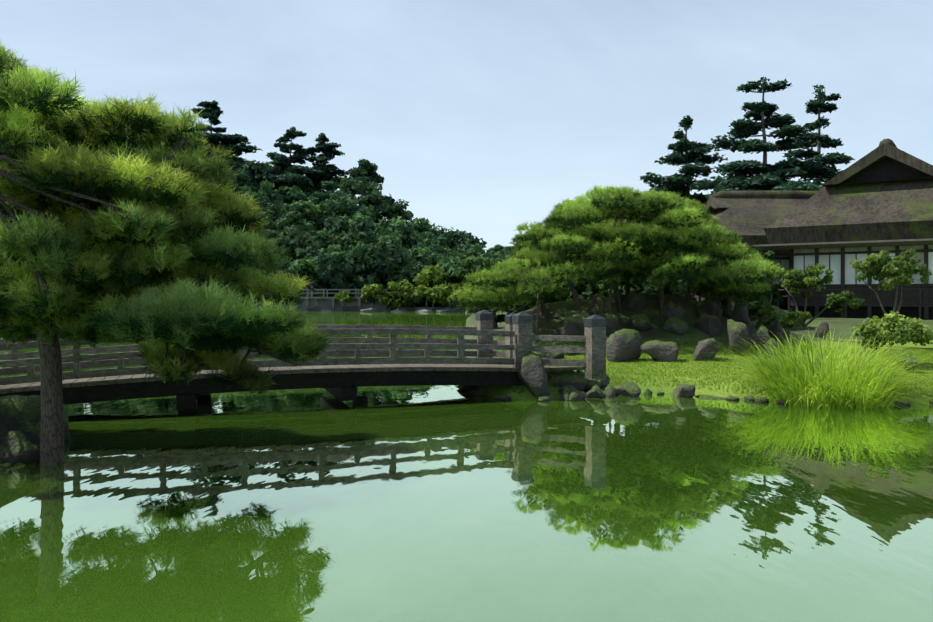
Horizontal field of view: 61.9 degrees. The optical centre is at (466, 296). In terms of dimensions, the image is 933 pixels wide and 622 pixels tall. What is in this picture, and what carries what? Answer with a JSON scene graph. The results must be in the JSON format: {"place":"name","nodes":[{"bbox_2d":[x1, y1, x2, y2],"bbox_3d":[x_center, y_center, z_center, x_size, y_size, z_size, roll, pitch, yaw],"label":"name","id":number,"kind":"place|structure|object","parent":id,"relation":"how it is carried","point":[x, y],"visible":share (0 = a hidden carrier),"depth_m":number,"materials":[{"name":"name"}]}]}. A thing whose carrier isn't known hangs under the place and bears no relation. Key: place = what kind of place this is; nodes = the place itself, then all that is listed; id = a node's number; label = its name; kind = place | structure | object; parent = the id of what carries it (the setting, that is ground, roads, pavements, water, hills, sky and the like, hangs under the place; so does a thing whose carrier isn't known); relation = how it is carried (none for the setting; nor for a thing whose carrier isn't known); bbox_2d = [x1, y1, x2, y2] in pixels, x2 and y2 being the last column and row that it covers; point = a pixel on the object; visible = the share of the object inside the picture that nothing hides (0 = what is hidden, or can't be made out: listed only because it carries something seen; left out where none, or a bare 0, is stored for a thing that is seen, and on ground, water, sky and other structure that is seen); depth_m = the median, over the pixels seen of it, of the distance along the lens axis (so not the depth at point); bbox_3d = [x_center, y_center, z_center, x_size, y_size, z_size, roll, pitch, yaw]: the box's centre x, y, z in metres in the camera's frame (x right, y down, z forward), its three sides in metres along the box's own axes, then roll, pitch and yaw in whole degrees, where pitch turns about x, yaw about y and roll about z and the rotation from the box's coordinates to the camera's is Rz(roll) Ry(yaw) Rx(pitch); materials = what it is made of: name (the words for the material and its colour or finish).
{"place":"outdoors","nodes":[
{"label":"outdoors","id":0,"kind":"place"},
{"bbox_2d":[61,155,512,306],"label":"trees","id":1,"kind":"object","parent":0,"point":[326,237],"depth_m":111.85,"materials":[{"name":"green plant"}]},
{"bbox_2d":[333,275,460,306],"bbox_3d":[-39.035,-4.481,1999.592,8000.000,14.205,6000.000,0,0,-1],"label":"bushes","id":2,"kind":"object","parent":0,"point":[437,304],"depth_m":101.93,"materials":[{"name":"green plant"}]},
{"bbox_2d":[191,100,264,186],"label":"conifer tree","id":3,"kind":"object","parent":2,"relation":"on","point":[211,112],"visible":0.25,"depth_m":134.90,"materials":[{"name":"green plant"}]},
{"bbox_2d":[73,298,467,310],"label":"shore stone wall","id":4,"kind":"structure","parent":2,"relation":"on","point":[320,304],"depth_m":93.10,"materials":[{"name":"grey stone"}]},
{"bbox_2d":[253,126,323,192],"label":"conifer tree","id":5,"kind":"object","parent":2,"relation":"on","point":[284,162],"visible":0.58,"depth_m":137.21,"materials":[{"name":"green plant"}]},
{"bbox_2d":[226,286,386,310],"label":"bridge","id":6,"kind":"structure","parent":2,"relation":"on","point":[307,293],"depth_m":92.35,"materials":[{"name":"grey wood"}]},
{"bbox_2d":[297,132,350,189],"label":"conifer tree","id":7,"kind":"object","parent":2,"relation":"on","point":[323,172],"visible":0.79,"depth_m":140.67,"materials":[{"name":"green plant"}]},
{"bbox_2d":[266,263,477,310],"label":"shore trees","id":8,"kind":"object","parent":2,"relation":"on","point":[437,291],"depth_m":90.63,"materials":[{"name":"green plant"}]},
{"bbox_2d":[0,311,932,621],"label":"pond water","id":9,"kind":"structure","parent":0,"point":[436,503],"depth_m":6.27,"materials":[{"name":"green liquid"}]},
{"bbox_2d":[0,430,39,461],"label":"bank rock","id":10,"kind":"object","parent":9,"relation":"in","point":[17,446],"visible":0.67,"depth_m":8.12,"materials":[{"name":"grey stone"}]},
{"bbox_2d":[0,405,40,448],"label":"bank rock","id":11,"kind":"object","parent":9,"relation":"in","point":[28,424],"visible":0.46,"depth_m":8.48,"materials":[{"name":"grey stone"}]},
{"bbox_2d":[0,395,70,439],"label":"bank rock","id":12,"kind":"object","parent":9,"relation":"in","point":[31,403],"visible":0.27,"depth_m":9.15,"materials":[{"name":"grey stone"}]},
{"bbox_2d":[0,39,334,464],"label":"pine","id":13,"kind":"object","parent":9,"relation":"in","point":[88,146],"depth_m":7.36,"materials":[{"name":"green plant"}]},
{"bbox_2d":[0,310,606,410],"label":"footbridge","id":14,"kind":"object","parent":9,"relation":"in","point":[341,379],"visible":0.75,"depth_m":12.54,"materials":[{"name":"grey wood"}]},
{"bbox_2d":[360,308,380,311],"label":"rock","id":15,"kind":"object","parent":9,"relation":"in","point":[370,310],"visible":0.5,"depth_m":91.05,"materials":[{"name":"stone"}]},
{"bbox_2d":[391,309,408,311],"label":"rock","id":16,"kind":"object","parent":9,"relation":"in","point":[400,310],"visible":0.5,"depth_m":90.39,"materials":[{"name":"stone"}]},
{"bbox_2d":[415,309,434,311],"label":"rock","id":17,"kind":"object","parent":9,"relation":"in","point":[422,310],"visible":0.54,"depth_m":89.14,"materials":[{"name":"stone"}]},
{"bbox_2d":[436,309,465,311],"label":"rock","id":18,"kind":"object","parent":9,"relation":"in","point":[450,310],"visible":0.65,"depth_m":87.24,"materials":[{"name":"stone"}]},
{"bbox_2d":[604,384,615,396],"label":"shore rock","id":19,"kind":"object","parent":9,"relation":"in","point":[609,390],"visible":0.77,"depth_m":13.44,"materials":[{"name":"stone"}]},
{"bbox_2d":[453,176,828,328],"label":"shrubs","id":20,"kind":"object","parent":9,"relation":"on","point":[600,286],"depth_m":31.61,"materials":[{"name":"green plant"}]},
{"bbox_2d":[643,388,651,394],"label":"shore rock","id":21,"kind":"object","parent":9,"relation":"in","point":[648,391],"visible":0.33,"depth_m":13.67,"materials":[{"name":"stone"}]},
{"bbox_2d":[672,384,695,397],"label":"shore rock","id":22,"kind":"object","parent":9,"relation":"in","point":[684,390],"visible":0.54,"depth_m":13.31,"materials":[{"name":"stone"}]},
{"bbox_2d":[0,0,932,251],"label":"sky","id":23,"kind":"structure","parent":0,"point":[484,117],"materials":[{"name":"blue"}]},
{"bbox_2d":[457,293,932,405],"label":"bank terrain","id":24,"kind":"structure","parent":0,"point":[551,322],"depth_m":19.62,"materials":[{"name":"green plant"}]},
{"bbox_2d":[457,385,484,389],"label":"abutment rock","id":25,"kind":"object","parent":24,"relation":"on","point":[473,387],"visible":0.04,"depth_m":14.25,"materials":[{"name":"black stone"}]},
{"bbox_2d":[518,351,550,398],"bbox_3d":[1.157,1.386,13.138,0.589,0.960,0.538,0,0,-1],"label":"rock","id":26,"kind":"object","parent":24,"relation":"on","point":[532,374],"visible":0.85,"depth_m":12.96,"materials":[{"name":"stone"}]},
{"bbox_2d":[536,346,563,358],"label":"mound rock","id":27,"kind":"object","parent":24,"relation":"on","point":[552,355],"visible":0.33,"depth_m":17.53,"materials":[{"name":"grey stone"}]},
{"bbox_2d":[560,387,570,400],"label":"shore rock","id":28,"kind":"object","parent":24,"relation":"on","point":[565,394],"visible":0.4,"depth_m":12.96,"materials":[{"name":"grey stone"}]},
{"bbox_2d":[544,365,587,391],"bbox_3d":[1.530,1.521,13.795,1.264,0.797,1.017,0,0,-21],"label":"rock","id":29,"kind":"object","parent":24,"relation":"on","point":[574,379],"visible":0.29,"depth_m":13.45,"materials":[{"name":"grey stone"}]},
{"bbox_2d":[564,345,579,355],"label":"mound rock","id":30,"kind":"object","parent":24,"relation":"on","point":[570,354],"visible":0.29,"depth_m":18.09,"materials":[{"name":"grey stone"}]},
{"bbox_2d":[561,385,587,400],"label":"shore rock","id":31,"kind":"object","parent":24,"relation":"on","point":[576,395],"visible":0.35,"depth_m":12.92,"materials":[{"name":"stone"}]},
{"bbox_2d":[560,310,589,341],"bbox_3d":[2.760,0.873,19.654,0.761,1.071,0.768,0,0,16],"label":"rock","id":32,"kind":"object","parent":24,"relation":"on","point":[573,325],"visible":0.44,"depth_m":19.37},
{"bbox_2d":[576,370,586,378],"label":"shore rock","id":33,"kind":"object","parent":24,"relation":"on","point":[582,373],"visible":0.08,"depth_m":13.94,"materials":[{"name":"grey stone"}]},
{"bbox_2d":[584,380,600,392],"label":"shore rock","id":34,"kind":"object","parent":24,"relation":"on","point":[590,384],"visible":0.38,"depth_m":13.54,"materials":[{"name":"grey stone"}]},
{"bbox_2d":[586,385,603,397],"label":"shore rock","id":35,"kind":"object","parent":24,"relation":"on","point":[595,391],"visible":0.48,"depth_m":13.26,"materials":[{"name":"grey stone"}]},
{"bbox_2d":[585,293,608,315],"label":"mound rock","id":36,"kind":"object","parent":24,"relation":"on","point":[597,304],"visible":0.81,"depth_m":20.72,"materials":[{"name":"stone"}]},
{"bbox_2d":[592,374,609,388],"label":"shore rock","id":37,"kind":"object","parent":24,"relation":"on","point":[605,382],"visible":0.27,"depth_m":13.87,"materials":[{"name":"stone"}]},
{"bbox_2d":[598,312,617,333],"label":"rock","id":38,"kind":"object","parent":24,"relation":"on","point":[612,321],"visible":0.62,"depth_m":19.78,"materials":[{"name":"stone"}]},
{"bbox_2d":[447,184,782,341],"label":"mound pines","id":39,"kind":"object","parent":24,"relation":"on","point":[693,229],"depth_m":19.29,"materials":[{"name":"green plant"}]},
{"bbox_2d":[606,329,641,361],"bbox_3d":[3.394,1.131,16.931,0.663,0.895,0.706,0,0,35],"label":"mound rock","id":40,"kind":"object","parent":24,"relation":"on","point":[623,345],"visible":0.94,"depth_m":16.72,"materials":[{"name":"stone"}]},
{"bbox_2d":[612,382,640,396],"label":"shore rock","id":41,"kind":"object","parent":24,"relation":"on","point":[631,389],"visible":0.5,"depth_m":13.55,"materials":[{"name":"grey stone"}]},
{"bbox_2d":[622,292,646,311],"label":"mound rock","id":42,"kind":"object","parent":24,"relation":"on","point":[633,302],"visible":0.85,"depth_m":20.95,"materials":[{"name":"grey stone"}]},
{"bbox_2d":[627,313,651,331],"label":"rock","id":43,"kind":"object","parent":24,"relation":"on","point":[640,323],"visible":0.81,"depth_m":20.02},
{"bbox_2d":[641,340,678,361],"bbox_3d":[4.166,1.317,16.759,0.790,0.779,0.579,0,0,14],"label":"mound rock","id":44,"kind":"object","parent":24,"relation":"on","point":[657,350],"visible":0.73,"depth_m":16.52,"materials":[{"name":"stone"}]},
{"bbox_2d":[663,300,683,318],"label":"mound rock","id":45,"kind":"object","parent":24,"relation":"on","point":[671,309],"visible":0.77,"depth_m":20.64,"materials":[{"name":"stone"}]},
{"bbox_2d":[663,317,687,334],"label":"rock","id":46,"kind":"object","parent":24,"relation":"on","point":[676,325],"visible":0.81,"depth_m":19.91,"materials":[{"name":"stone"}]},
{"bbox_2d":[459,385,932,406],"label":"shore pebbles","id":47,"kind":"object","parent":24,"relation":"on","point":[543,398],"visible":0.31,"depth_m":12.88,"materials":[{"name":"grey stone"}]},
{"bbox_2d":[693,338,720,360],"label":"mound rock","id":48,"kind":"object","parent":24,"relation":"on","point":[705,347],"visible":0.79,"depth_m":16.52,"materials":[{"name":"stone"}]},
{"bbox_2d":[696,299,717,316],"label":"mound rock","id":49,"kind":"object","parent":24,"relation":"on","point":[709,306],"visible":0.58,"depth_m":20.68,"materials":[{"name":"grey stone"}]},
{"bbox_2d":[694,313,722,336],"bbox_3d":[6.275,0.754,20.105,0.476,0.688,0.662,0,0,-21],"label":"rock","id":50,"kind":"object","parent":24,"relation":"on","point":[709,325],"visible":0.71,"depth_m":19.90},
{"bbox_2d":[695,394,726,399],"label":"shore rock","id":51,"kind":"object","parent":24,"relation":"on","point":[709,397],"visible":0.29,"depth_m":13.19,"materials":[{"name":"grey stone"}]},
{"bbox_2d":[496,338,932,398],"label":"lawn","id":52,"kind":"structure","parent":24,"relation":"on","point":[714,362],"depth_m":15.44,"materials":[{"name":"green plant"}]},
{"bbox_2d":[727,319,750,352],"bbox_3d":[6.173,0.901,17.717,0.454,0.786,0.550,0,0,-1],"label":"mound rock","id":53,"kind":"object","parent":24,"relation":"on","point":[739,330],"visible":0.9,"depth_m":17.51,"materials":[{"name":"stone"}]},
{"bbox_2d":[728,301,750,324],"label":"mound rock","id":54,"kind":"object","parent":24,"relation":"on","point":[739,313],"visible":0.56,"depth_m":20.66,"materials":[{"name":"stone"}]},
{"bbox_2d":[746,324,755,338],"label":"rock","id":55,"kind":"object","parent":24,"relation":"on","point":[751,329],"visible":0.27,"depth_m":19.45,"materials":[{"name":"stone"}]},
{"bbox_2d":[751,324,768,353],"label":"mound rock","id":56,"kind":"object","parent":24,"relation":"on","point":[757,335],"visible":0.62,"depth_m":17.97,"materials":[{"name":"grey stone"}]},
{"bbox_2d":[749,303,776,325],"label":"low shrub leaves","id":57,"kind":"object","parent":24,"relation":"on","point":[766,309],"visible":1,"depth_m":19.09,"materials":[{"name":"green plant"}]},
{"bbox_2d":[763,338,781,358],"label":"mound rock","id":58,"kind":"object","parent":24,"relation":"on","point":[773,343],"visible":0.25,"depth_m":16.87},
{"bbox_2d":[755,305,790,343],"bbox_3d":[7.934,0.849,19.937,0.870,1.288,0.923,0,0,-1],"label":"rock","id":59,"kind":"object","parent":24,"relation":"on","point":[774,328],"visible":0.4,"depth_m":19.63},
{"bbox_2d":[779,310,812,328],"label":"low shrub leaves","id":60,"kind":"object","parent":24,"relation":"on","point":[796,318],"visible":1,"depth_m":18.45,"materials":[{"name":"green plant"}]},
{"bbox_2d":[678,326,932,414],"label":"ornamental grass","id":61,"kind":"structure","parent":24,"relation":"on","point":[829,372],"depth_m":12.43,"materials":[{"name":"green plant"}]},
{"bbox_2d":[771,263,843,327],"bbox_3d":[9.889,-0.043,22.664,1.530,1.876,1.639,0,0,-16],"label":"tree","id":62,"kind":"object","parent":24,"relation":"on","point":[806,280],"visible":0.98,"depth_m":22.51,"materials":[{"name":"green plant"}]},
{"bbox_2d":[763,333,876,363],"bbox_3d":[7.292,1.063,15.974,2.863,0.720,2.792,0,0,-1],"label":"grass clump","id":63,"kind":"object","parent":24,"relation":"on","point":[828,349],"depth_m":16.08,"materials":[{"name":"green plant"}]},
{"bbox_2d":[814,321,828,337],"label":"mound rock","id":64,"kind":"object","parent":24,"relation":"on","point":[822,328],"visible":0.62,"depth_m":24.23,"materials":[{"name":"stone"}]},
{"bbox_2d":[825,290,864,313],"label":"hedge leaves","id":65,"kind":"object","parent":24,"relation":"on","point":[835,300],"visible":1,"depth_m":21.04,"materials":[{"name":"green plant"}]},
{"bbox_2d":[850,247,931,315],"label":"tree","id":66,"kind":"object","parent":24,"relation":"on","point":[898,270],"visible":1,"depth_m":19.99,"materials":[{"name":"green plant"}]},
{"bbox_2d":[852,311,932,349],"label":"azalea leaves","id":67,"kind":"object","parent":24,"relation":"on","point":[891,323],"visible":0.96,"depth_m":15.47,"materials":[{"name":"green plant"}]},
{"bbox_2d":[904,354,917,371],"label":"shore rock","id":68,"kind":"object","parent":24,"relation":"on","point":[910,359],"visible":0.77,"depth_m":14.67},
{"bbox_2d":[676,255,789,312],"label":"building wall","id":69,"kind":"structure","parent":0,"point":[782,293],"depth_m":35.29,"materials":[{"name":"black wood"}]},
{"bbox_2d":[703,190,819,247],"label":"roof","id":70,"kind":"structure","parent":69,"relation":"on","point":[749,216],"depth_m":36.93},
{"bbox_2d":[754,248,789,254],"bbox_3d":[15.609,-2.009,38.186,12.100,0.240,8.300,0,0,-1],"label":"roof eave","id":71,"kind":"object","parent":69,"relation":"attached to","point":[775,252],"depth_m":34.53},
{"bbox_2d":[764,259,788,285],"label":"window panels","id":72,"kind":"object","parent":69,"relation":"attached to","point":[785,263],"depth_m":35.29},
{"bbox_2d":[780,305,799,311],"bbox_3d":[15.609,-1.704,38.186,9.100,5.550,5.300,0,0,-1],"label":"foundation","id":73,"kind":"object","parent":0,"point":[784,307],"depth_m":35.52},
{"bbox_2d":[757,317,932,338],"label":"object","id":74,"kind":"structure","parent":0,"point":[842,327],"depth_m":27.23,"materials":[{"name":"green plant"}]},
{"bbox_2d":[640,115,727,213],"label":"conifer tree","id":75,"kind":"object","parent":74,"relation":"on","point":[692,151],"visible":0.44,"depth_m":71.22,"materials":[{"name":"green plant"}]},
{"bbox_2d":[689,76,823,199],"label":"conifer tree","id":76,"kind":"object","parent":74,"relation":"on","point":[750,175],"visible":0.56,"depth_m":65.33,"materials":[{"name":"green plant"}]},
{"bbox_2d":[761,250,777,304],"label":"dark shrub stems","id":77,"kind":"object","parent":74,"relation":"on","point":[769,255],"visible":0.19,"depth_m":27.16,"materials":[{"name":"green plant"}]},
{"bbox_2d":[782,84,854,184],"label":"conifer tree","id":78,"kind":"object","parent":74,"relation":"on","point":[824,167],"visible":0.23,"depth_m":69.56,"materials":[{"name":"green plant"}]},
{"bbox_2d":[778,245,932,319],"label":"building wall","id":79,"kind":"structure","parent":0,"point":[917,295],"depth_m":30.01,"materials":[{"name":"brown wood"}]},
{"bbox_2d":[752,238,932,251],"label":"roof eave","id":80,"kind":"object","parent":79,"relation":"attached to","point":[788,247],"depth_m":29.76,"materials":[{"name":"brown wood"}]},
{"bbox_2d":[764,138,932,243],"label":"thatch roof","id":81,"kind":"structure","parent":79,"relation":"on","point":[836,208],"depth_m":30.16,"materials":[{"name":"brown wicker"}]},
{"bbox_2d":[794,252,932,283],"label":"window panels","id":82,"kind":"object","parent":79,"relation":"attached to","point":[835,267],"depth_m":30.68,"materials":[{"name":"white paper"}]},
{"bbox_2d":[800,157,932,319],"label":"building wall","id":83,"kind":"structure","parent":79,"relation":"attached to","point":[886,168],"depth_m":30.57,"materials":[{"name":"black wood"}]}
]}

